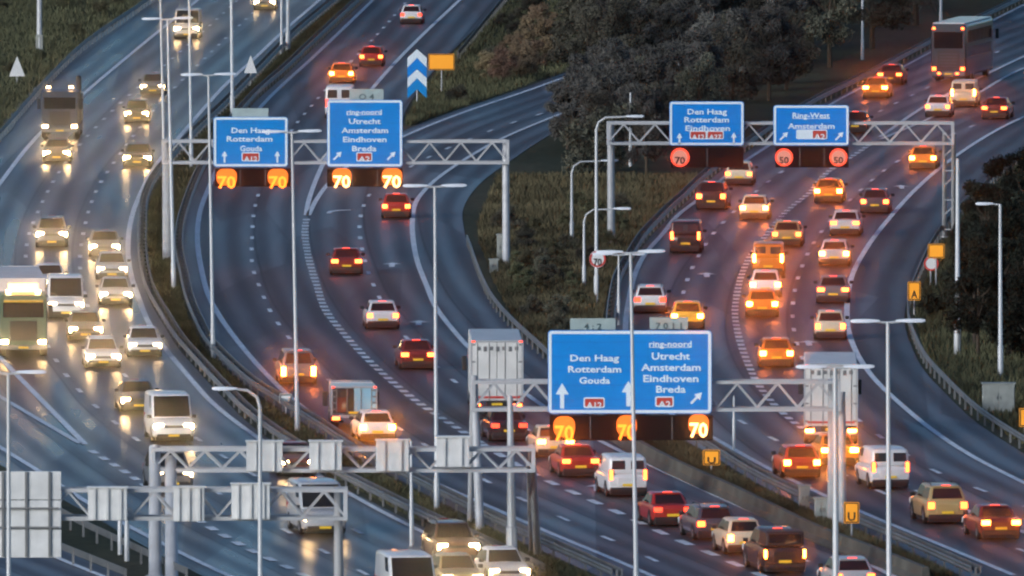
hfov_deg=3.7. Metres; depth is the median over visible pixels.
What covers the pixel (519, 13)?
bush
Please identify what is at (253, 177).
matrix sign
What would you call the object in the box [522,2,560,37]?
russet shrub
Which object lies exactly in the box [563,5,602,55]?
tree
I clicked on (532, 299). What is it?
bush
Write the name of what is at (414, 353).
saloon car
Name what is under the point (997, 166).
tree
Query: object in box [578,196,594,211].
bush
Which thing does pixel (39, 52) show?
bush
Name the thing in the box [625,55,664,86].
tree
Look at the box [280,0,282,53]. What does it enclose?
street lamp
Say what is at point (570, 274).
bush
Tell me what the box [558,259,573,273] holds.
bush
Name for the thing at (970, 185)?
tree
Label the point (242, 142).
direction sign
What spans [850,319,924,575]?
street lamp
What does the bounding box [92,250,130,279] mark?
hatchback car
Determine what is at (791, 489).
guardrail
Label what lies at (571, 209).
street lamp
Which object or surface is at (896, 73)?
saloon car
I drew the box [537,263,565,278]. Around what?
bush
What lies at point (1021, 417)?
route board
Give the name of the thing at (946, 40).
rear window
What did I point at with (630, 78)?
tree
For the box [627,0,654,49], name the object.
tree
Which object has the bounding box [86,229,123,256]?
saloon car
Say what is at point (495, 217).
bush
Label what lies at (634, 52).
tree
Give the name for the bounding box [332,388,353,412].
door
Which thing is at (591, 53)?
tree
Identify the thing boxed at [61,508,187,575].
guardrail
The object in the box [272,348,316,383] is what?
people carrier
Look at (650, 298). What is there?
estate car
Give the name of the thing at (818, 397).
door
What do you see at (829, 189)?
hatchback car
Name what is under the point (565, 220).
bush
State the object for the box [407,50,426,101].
chevron board
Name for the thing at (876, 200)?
hatchback car
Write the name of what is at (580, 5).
tree
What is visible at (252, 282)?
carriageway
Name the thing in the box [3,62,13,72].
bush
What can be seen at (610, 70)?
tree
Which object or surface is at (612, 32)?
tree
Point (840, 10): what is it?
tree
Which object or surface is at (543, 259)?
bush
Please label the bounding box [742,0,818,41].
tree
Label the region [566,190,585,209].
bush
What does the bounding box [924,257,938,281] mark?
round sign
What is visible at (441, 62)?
warning board
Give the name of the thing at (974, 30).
side window
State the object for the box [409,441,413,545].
gantry post
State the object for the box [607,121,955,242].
sign gantry
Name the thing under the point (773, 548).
car
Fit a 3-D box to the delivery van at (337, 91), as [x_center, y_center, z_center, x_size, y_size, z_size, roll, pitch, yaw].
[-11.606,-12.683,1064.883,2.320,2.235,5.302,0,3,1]
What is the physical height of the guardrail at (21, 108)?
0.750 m
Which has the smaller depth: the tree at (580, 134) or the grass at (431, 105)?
the tree at (580, 134)
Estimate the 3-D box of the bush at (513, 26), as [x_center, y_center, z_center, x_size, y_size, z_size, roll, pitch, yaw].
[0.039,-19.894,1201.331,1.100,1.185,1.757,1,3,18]
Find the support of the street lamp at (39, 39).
on the ground at (546, 156)
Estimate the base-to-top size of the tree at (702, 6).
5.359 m
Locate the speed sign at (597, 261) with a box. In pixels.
[589,250,605,302]
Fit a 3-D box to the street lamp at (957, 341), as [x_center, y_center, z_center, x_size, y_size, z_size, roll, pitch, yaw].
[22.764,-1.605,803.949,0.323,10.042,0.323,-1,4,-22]
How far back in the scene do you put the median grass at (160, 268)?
835.80 m
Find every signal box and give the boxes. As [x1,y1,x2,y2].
[87,486,127,519]
[172,485,205,520]
[230,482,270,518]
[245,440,283,470]
[308,440,342,469]
[375,438,409,470]
[435,435,470,466]
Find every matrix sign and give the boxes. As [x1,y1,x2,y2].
[215,168,290,188]
[327,168,402,187]
[549,414,712,440]
[670,147,742,166]
[775,146,847,166]
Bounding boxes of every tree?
[543,71,590,148]
[551,72,587,142]
[553,0,596,32]
[558,101,638,172]
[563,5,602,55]
[564,52,605,75]
[565,1,577,18]
[570,0,668,35]
[570,88,622,162]
[575,70,628,130]
[577,64,589,104]
[584,35,630,62]
[584,63,606,120]
[586,0,637,51]
[588,0,645,48]
[589,63,624,83]
[593,42,632,67]
[600,58,627,72]
[608,79,650,164]
[612,71,639,148]
[620,0,684,36]
[620,43,670,104]
[621,43,652,58]
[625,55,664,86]
[625,88,668,172]
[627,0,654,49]
[635,42,682,126]
[636,81,682,160]
[640,0,681,47]
[642,0,696,47]
[655,40,716,107]
[663,0,727,26]
[663,28,726,79]
[668,52,731,106]
[684,0,725,27]
[684,11,725,65]
[695,26,739,100]
[707,24,762,103]
[712,0,755,13]
[714,0,743,11]
[719,10,761,85]
[724,6,766,98]
[739,5,808,100]
[739,7,780,76]
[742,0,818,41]
[755,10,820,89]
[761,0,806,42]
[763,0,813,83]
[793,0,870,67]
[806,0,824,46]
[822,0,921,48]
[913,0,938,24]
[940,240,1008,343]
[941,265,1009,355]
[946,219,1002,276]
[950,179,1023,239]
[960,182,1002,222]
[961,225,1023,296]
[970,183,1023,240]
[982,147,1023,195]
[989,233,1023,308]
[995,272,1023,343]
[996,235,1023,274]
[1008,170,1023,232]
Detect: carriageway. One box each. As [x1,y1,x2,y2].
[0,0,424,575]
[0,550,123,575]
[180,0,897,575]
[616,3,1023,575]
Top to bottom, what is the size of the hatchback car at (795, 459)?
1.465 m
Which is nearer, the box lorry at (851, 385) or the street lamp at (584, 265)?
the box lorry at (851, 385)
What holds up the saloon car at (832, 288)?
on the carriageway at (938, 434)
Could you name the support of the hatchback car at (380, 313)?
on the carriageway at (252, 282)
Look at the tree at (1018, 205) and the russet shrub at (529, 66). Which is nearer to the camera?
the tree at (1018, 205)
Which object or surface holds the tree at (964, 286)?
on the ground at (546, 156)
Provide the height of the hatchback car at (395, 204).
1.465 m
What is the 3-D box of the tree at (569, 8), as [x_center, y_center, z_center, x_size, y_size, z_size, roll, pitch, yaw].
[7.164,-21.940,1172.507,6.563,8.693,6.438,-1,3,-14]
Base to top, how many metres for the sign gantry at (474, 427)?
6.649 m
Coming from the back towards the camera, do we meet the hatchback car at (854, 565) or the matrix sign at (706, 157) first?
the matrix sign at (706, 157)
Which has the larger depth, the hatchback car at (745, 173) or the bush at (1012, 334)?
the hatchback car at (745, 173)
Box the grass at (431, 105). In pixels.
[404,0,636,124]
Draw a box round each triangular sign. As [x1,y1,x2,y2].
[9,57,24,82]
[244,55,256,83]
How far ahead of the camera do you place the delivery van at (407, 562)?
636.02 m
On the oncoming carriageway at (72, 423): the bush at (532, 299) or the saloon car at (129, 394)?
the saloon car at (129, 394)
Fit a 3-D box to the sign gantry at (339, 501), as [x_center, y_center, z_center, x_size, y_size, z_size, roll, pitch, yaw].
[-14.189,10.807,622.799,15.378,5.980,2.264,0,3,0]
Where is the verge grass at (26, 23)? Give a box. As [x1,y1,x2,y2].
[0,0,148,128]
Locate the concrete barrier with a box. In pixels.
[610,440,929,575]
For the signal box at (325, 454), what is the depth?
655.54 m
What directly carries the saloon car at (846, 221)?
on the carriageway at (938, 434)
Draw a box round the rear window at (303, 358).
[285,353,311,363]
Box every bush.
[0,1,8,7]
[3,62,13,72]
[32,48,47,61]
[67,22,85,36]
[91,0,108,14]
[442,84,468,100]
[483,44,499,56]
[487,210,515,227]
[493,12,510,25]
[497,204,516,220]
[505,20,519,34]
[507,262,533,278]
[507,273,535,294]
[508,7,525,20]
[508,250,528,264]
[510,219,535,235]
[512,231,536,247]
[514,249,542,267]
[518,294,548,314]
[519,0,543,11]
[525,217,541,231]
[531,272,557,289]
[532,255,556,274]
[533,247,559,257]
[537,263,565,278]
[541,49,555,63]
[543,294,572,317]
[546,241,567,256]
[546,313,569,329]
[547,5,601,64]
[547,29,564,43]
[548,233,579,251]
[548,247,566,264]
[554,0,567,12]
[557,213,577,225]
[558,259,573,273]
[565,271,581,286]
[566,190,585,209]
[569,289,587,304]
[574,225,591,239]
[574,244,594,261]
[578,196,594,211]
[579,250,607,269]
[585,200,606,216]
[586,211,604,225]
[593,229,616,245]
[606,192,630,210]
[615,211,631,228]
[915,271,1007,321]
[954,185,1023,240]
[979,307,1023,357]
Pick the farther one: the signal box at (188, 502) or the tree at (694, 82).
the tree at (694, 82)
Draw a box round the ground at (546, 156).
[0,0,1023,575]
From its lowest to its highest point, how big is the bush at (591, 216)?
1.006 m
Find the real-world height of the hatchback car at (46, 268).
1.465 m
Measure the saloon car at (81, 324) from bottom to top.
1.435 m
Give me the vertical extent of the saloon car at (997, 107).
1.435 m
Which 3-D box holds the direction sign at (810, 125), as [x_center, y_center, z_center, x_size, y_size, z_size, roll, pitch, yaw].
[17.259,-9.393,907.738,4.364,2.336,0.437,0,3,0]
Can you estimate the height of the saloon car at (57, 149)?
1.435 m
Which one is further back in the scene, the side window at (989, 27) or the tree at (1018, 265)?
the side window at (989, 27)
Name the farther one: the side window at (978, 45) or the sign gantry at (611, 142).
the side window at (978, 45)
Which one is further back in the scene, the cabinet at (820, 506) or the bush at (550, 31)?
the bush at (550, 31)
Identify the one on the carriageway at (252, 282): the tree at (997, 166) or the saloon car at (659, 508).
the saloon car at (659, 508)
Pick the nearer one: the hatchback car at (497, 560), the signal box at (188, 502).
the signal box at (188, 502)
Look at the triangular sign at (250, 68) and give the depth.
1114.09 m
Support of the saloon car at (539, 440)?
on the carriageway at (252, 282)
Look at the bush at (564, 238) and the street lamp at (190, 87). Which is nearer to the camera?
the bush at (564, 238)
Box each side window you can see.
[968,30,971,42]
[968,46,971,56]
[972,29,975,41]
[972,45,975,55]
[976,28,979,40]
[976,44,979,54]
[980,27,983,39]
[980,43,983,52]
[984,26,986,37]
[988,25,990,36]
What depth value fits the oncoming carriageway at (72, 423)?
821.88 m
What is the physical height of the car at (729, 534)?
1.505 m
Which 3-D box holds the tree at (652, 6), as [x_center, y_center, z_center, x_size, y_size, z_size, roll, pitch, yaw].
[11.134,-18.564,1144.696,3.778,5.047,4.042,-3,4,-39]
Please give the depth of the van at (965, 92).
1079.65 m
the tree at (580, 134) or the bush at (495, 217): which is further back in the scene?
the tree at (580, 134)
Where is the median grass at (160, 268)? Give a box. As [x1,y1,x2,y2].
[144,0,593,575]
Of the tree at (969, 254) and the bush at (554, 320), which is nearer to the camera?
the tree at (969, 254)
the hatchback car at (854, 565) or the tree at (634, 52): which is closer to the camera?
the hatchback car at (854, 565)
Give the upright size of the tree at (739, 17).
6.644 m
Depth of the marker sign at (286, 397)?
758.13 m
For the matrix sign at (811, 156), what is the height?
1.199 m
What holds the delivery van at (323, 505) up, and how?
on the oncoming carriageway at (72, 423)
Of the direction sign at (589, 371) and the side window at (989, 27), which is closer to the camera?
the direction sign at (589, 371)
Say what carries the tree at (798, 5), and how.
on the ground at (546, 156)
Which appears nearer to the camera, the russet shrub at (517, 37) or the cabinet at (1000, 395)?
the cabinet at (1000, 395)
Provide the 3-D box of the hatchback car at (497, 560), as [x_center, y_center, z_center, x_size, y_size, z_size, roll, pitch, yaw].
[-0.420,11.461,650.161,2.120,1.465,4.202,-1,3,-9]
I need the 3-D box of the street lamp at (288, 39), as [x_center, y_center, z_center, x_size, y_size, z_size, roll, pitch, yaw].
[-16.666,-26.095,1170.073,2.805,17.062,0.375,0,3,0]
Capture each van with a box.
[46,273,87,317]
[144,390,195,441]
[172,8,202,37]
[286,477,345,533]
[324,84,354,117]
[374,549,434,575]
[593,452,646,495]
[669,219,705,251]
[750,241,787,274]
[854,445,909,487]
[951,79,982,106]
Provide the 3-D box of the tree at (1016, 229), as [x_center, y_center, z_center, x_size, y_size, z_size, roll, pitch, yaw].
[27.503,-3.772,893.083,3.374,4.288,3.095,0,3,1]
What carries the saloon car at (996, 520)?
on the carriageway at (938, 434)
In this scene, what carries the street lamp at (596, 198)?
on the ground at (546, 156)
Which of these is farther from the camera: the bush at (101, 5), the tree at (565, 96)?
the bush at (101, 5)
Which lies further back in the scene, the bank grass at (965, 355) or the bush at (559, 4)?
the bush at (559, 4)
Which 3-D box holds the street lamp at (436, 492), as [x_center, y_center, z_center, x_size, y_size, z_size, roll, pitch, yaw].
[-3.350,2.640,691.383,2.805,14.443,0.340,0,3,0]
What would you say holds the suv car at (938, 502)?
on the carriageway at (938, 434)
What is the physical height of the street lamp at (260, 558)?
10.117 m
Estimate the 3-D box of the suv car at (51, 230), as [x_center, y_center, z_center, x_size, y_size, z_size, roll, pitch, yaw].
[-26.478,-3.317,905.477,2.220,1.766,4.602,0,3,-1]
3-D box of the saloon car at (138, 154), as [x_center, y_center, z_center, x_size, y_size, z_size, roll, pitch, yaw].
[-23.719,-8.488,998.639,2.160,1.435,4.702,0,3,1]
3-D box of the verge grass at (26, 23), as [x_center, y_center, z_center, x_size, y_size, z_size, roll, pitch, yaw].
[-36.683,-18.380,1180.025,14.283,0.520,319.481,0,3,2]
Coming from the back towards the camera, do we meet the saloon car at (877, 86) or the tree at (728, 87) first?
the saloon car at (877, 86)
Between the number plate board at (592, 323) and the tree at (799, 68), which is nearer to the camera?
the number plate board at (592, 323)
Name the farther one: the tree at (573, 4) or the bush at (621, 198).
the tree at (573, 4)
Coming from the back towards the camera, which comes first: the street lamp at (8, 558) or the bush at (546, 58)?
the bush at (546, 58)
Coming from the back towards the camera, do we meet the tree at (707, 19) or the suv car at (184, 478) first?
the tree at (707, 19)
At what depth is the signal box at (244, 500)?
621.05 m
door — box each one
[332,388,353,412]
[355,388,375,410]
[472,343,496,399]
[497,343,521,399]
[805,366,830,424]
[831,366,856,424]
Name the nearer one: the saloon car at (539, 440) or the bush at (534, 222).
the saloon car at (539, 440)
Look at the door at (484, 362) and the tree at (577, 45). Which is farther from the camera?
the tree at (577, 45)
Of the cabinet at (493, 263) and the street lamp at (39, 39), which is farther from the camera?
the street lamp at (39, 39)
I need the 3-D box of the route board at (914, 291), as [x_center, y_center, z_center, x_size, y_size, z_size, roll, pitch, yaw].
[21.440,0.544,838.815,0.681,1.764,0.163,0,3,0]
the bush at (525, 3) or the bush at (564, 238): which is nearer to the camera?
the bush at (564, 238)
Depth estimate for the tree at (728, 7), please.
1186.83 m
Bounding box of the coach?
[931,16,998,79]
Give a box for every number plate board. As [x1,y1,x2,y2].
[232,108,267,116]
[349,89,382,99]
[570,318,614,329]
[650,317,687,329]
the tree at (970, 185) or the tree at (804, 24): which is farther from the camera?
the tree at (804, 24)
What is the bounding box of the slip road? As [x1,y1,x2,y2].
[306,73,895,575]
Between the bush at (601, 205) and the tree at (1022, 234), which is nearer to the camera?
the tree at (1022, 234)
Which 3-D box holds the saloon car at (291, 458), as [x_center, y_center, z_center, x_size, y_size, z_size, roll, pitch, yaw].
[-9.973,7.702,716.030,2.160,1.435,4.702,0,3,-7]
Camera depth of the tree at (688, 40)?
1045.38 m
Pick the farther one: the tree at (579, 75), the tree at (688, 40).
the tree at (688, 40)
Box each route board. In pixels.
[703,450,719,469]
[844,502,858,536]
[908,282,920,314]
[928,244,944,284]
[1019,408,1023,426]
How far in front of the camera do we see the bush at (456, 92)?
1086.26 m
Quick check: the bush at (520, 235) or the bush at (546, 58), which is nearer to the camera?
the bush at (520, 235)
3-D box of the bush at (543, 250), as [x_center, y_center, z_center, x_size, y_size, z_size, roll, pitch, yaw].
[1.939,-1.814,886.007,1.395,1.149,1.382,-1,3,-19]
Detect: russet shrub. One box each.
[473,50,500,78]
[487,46,517,80]
[494,33,522,56]
[502,40,540,77]
[514,15,549,41]
[517,39,548,67]
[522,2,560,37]
[536,35,557,59]
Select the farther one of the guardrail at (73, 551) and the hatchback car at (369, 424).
the hatchback car at (369, 424)
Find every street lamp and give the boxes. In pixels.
[0,370,45,575]
[36,0,42,55]
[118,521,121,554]
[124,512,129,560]
[142,17,192,288]
[159,0,164,138]
[181,72,235,357]
[188,0,193,166]
[212,387,262,575]
[230,0,234,113]
[262,129,321,431]
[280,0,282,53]
[285,0,290,49]
[403,184,466,509]
[506,395,516,548]
[570,159,617,236]
[582,207,630,283]
[592,253,644,324]
[594,115,643,295]
[596,249,664,575]
[629,93,631,165]
[732,396,735,449]
[796,364,873,575]
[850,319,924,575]
[861,0,863,59]
[939,0,942,20]
[954,158,960,354]
[976,202,1002,375]
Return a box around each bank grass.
[476,170,953,575]
[914,165,1023,444]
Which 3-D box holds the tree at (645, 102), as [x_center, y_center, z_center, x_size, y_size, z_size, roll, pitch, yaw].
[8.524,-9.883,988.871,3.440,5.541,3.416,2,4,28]
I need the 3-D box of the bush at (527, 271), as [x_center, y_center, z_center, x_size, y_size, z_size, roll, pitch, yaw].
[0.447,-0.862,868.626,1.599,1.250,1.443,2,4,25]
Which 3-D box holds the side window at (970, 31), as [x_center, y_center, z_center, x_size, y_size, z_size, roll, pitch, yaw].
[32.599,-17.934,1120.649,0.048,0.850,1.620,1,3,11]
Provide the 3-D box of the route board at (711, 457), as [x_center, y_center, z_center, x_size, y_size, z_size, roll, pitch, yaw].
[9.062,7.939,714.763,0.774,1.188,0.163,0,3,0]
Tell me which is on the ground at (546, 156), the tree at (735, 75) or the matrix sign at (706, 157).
the tree at (735, 75)
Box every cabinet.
[488,258,498,272]
[496,234,501,258]
[797,484,810,507]
[813,497,826,517]
[981,382,1015,413]
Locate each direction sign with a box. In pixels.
[213,117,287,166]
[327,100,402,166]
[548,330,711,413]
[669,101,743,145]
[773,105,848,145]
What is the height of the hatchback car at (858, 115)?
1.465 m
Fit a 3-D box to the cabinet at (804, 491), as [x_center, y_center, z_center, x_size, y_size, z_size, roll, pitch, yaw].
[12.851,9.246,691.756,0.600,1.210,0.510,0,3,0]
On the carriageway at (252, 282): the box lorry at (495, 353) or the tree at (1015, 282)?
the box lorry at (495, 353)
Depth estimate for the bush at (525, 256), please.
879.90 m
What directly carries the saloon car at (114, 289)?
on the oncoming carriageway at (72, 423)
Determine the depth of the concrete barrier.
687.18 m
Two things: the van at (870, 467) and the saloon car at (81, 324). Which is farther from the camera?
the saloon car at (81, 324)
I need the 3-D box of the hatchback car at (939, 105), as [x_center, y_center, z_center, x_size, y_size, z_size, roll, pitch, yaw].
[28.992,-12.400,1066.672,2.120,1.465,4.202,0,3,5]
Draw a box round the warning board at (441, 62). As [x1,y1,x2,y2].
[428,54,453,90]
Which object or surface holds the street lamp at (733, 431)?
on the carriageway at (938, 434)
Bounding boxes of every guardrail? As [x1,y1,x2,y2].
[0,0,155,140]
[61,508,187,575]
[61,542,126,575]
[138,0,545,575]
[174,0,622,575]
[457,0,506,57]
[466,235,604,414]
[606,0,1023,575]
[907,148,1023,448]
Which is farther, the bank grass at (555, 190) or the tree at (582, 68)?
the tree at (582, 68)
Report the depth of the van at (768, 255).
874.58 m
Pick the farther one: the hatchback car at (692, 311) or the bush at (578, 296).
the bush at (578, 296)
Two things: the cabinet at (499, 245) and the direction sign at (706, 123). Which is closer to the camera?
the cabinet at (499, 245)
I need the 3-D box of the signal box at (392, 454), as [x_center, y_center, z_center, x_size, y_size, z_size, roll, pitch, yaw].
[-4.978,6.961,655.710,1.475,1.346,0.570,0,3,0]
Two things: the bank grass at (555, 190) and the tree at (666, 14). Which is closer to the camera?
the bank grass at (555, 190)
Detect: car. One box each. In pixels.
[33,214,70,246]
[37,262,68,289]
[40,138,73,161]
[64,310,105,339]
[81,334,123,367]
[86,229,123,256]
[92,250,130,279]
[95,276,134,304]
[114,379,158,410]
[121,142,154,166]
[122,99,151,122]
[123,325,164,356]
[138,72,167,94]
[142,450,193,485]
[254,0,277,9]
[276,440,316,474]
[326,247,364,273]
[328,62,357,82]
[349,409,395,441]
[358,46,386,65]
[360,300,399,328]
[379,193,413,217]
[393,339,433,368]
[399,4,425,23]
[421,517,479,559]
[433,551,482,575]
[474,545,529,575]
[479,412,527,440]
[525,424,573,456]
[548,443,599,476]
[633,282,670,311]
[637,491,689,525]
[667,300,706,328]
[678,501,733,539]
[696,179,732,208]
[712,517,759,553]
[724,161,757,184]
[738,194,773,219]
[742,288,781,316]
[742,526,805,572]
[746,269,784,295]
[754,337,795,366]
[770,220,806,245]
[771,444,820,477]
[808,433,858,465]
[810,309,848,338]
[813,178,847,202]
[813,275,852,302]
[817,239,853,265]
[817,555,874,575]
[829,210,865,234]
[849,111,872,132]
[859,188,893,212]
[863,77,893,97]
[877,64,908,84]
[909,145,941,168]
[909,480,967,522]
[925,95,955,116]
[962,503,1020,538]
[981,97,1014,118]
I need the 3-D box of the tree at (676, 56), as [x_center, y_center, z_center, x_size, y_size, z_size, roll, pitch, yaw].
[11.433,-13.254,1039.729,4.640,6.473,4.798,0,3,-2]
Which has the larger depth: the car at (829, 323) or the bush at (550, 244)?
the bush at (550, 244)
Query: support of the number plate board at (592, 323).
attached to the direction sign at (589, 371)
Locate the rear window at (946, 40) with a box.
[934,32,962,48]
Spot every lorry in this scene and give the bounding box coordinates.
[0,265,52,355]
[37,75,82,136]
[322,380,378,426]
[462,329,523,413]
[798,352,861,443]
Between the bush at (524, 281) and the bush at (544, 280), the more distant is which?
the bush at (544, 280)
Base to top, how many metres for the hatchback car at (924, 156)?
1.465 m
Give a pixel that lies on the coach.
(961, 46)
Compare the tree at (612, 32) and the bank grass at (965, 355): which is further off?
the tree at (612, 32)
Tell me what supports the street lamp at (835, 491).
on the ground at (546, 156)
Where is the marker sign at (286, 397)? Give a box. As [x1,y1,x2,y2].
[279,394,291,412]
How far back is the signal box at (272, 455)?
655.54 m
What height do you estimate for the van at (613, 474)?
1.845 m
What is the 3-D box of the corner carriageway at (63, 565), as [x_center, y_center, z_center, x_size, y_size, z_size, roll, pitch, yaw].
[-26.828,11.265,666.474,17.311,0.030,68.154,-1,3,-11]
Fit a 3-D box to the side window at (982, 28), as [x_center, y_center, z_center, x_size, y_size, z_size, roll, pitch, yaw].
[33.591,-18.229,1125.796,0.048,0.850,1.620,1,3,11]
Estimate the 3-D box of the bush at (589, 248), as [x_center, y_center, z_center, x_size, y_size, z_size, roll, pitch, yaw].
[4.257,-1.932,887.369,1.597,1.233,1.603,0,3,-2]
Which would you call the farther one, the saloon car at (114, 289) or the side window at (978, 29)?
the side window at (978, 29)
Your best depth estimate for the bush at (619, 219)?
921.60 m
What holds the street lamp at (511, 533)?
on the ground at (546, 156)
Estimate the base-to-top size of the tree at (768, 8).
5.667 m
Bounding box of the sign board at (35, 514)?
[0,471,60,557]
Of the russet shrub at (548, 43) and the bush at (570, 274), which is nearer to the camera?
the bush at (570, 274)
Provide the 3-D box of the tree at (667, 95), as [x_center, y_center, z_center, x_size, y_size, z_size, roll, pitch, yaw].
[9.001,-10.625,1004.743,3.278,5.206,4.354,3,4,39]
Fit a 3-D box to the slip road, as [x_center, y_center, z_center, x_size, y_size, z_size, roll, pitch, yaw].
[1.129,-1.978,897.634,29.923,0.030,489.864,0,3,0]
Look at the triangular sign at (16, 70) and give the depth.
1117.53 m
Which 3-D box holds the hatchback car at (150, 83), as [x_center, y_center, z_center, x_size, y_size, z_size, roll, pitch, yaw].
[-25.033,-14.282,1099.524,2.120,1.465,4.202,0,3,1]
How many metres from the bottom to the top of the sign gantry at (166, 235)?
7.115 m
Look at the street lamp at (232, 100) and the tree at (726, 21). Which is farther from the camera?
the tree at (726, 21)
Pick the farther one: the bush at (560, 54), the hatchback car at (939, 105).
the bush at (560, 54)
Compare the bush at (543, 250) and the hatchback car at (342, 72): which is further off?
the hatchback car at (342, 72)
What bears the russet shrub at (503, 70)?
on the ground at (546, 156)
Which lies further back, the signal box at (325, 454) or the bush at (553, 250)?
the bush at (553, 250)
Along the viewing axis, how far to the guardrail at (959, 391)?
781.89 m
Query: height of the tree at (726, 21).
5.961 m
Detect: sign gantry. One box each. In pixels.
[61,486,347,575]
[145,444,542,575]
[162,138,509,262]
[467,375,846,529]
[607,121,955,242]
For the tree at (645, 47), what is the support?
on the ground at (546, 156)
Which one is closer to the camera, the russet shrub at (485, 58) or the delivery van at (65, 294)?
the delivery van at (65, 294)
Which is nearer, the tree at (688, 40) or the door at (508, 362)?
the door at (508, 362)
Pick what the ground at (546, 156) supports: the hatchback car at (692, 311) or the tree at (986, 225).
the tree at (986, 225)
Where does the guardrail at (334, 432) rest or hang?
on the ground at (546, 156)
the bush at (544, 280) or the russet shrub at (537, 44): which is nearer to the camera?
the bush at (544, 280)
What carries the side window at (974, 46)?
in the coach
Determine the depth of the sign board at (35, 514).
621.27 m
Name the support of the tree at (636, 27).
on the ground at (546, 156)
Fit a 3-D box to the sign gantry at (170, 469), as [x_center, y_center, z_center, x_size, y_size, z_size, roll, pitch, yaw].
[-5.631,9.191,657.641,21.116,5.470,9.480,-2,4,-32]
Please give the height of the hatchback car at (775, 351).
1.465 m
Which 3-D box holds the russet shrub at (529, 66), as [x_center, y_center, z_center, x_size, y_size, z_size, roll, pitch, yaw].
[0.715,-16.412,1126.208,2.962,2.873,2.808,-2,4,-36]
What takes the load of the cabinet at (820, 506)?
on the ground at (546, 156)
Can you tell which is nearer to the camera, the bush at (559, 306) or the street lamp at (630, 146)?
the bush at (559, 306)
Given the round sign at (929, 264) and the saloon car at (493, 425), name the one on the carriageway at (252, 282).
the saloon car at (493, 425)
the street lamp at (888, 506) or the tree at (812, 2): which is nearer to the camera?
the street lamp at (888, 506)
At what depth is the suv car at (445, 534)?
661.41 m
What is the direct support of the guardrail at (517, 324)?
on the ground at (546, 156)
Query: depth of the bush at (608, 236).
903.70 m
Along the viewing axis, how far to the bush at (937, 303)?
831.44 m
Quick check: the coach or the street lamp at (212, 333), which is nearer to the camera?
the street lamp at (212, 333)
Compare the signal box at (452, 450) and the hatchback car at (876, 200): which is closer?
the signal box at (452, 450)
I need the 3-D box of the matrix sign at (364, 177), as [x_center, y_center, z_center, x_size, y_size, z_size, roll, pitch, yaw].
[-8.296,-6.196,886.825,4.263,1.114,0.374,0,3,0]
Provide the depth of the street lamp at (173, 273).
860.69 m
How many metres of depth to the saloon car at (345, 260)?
875.69 m
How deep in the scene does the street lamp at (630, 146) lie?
998.24 m
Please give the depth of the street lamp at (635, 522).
637.45 m
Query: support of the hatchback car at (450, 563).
on the oncoming carriageway at (72, 423)
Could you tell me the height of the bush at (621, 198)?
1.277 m

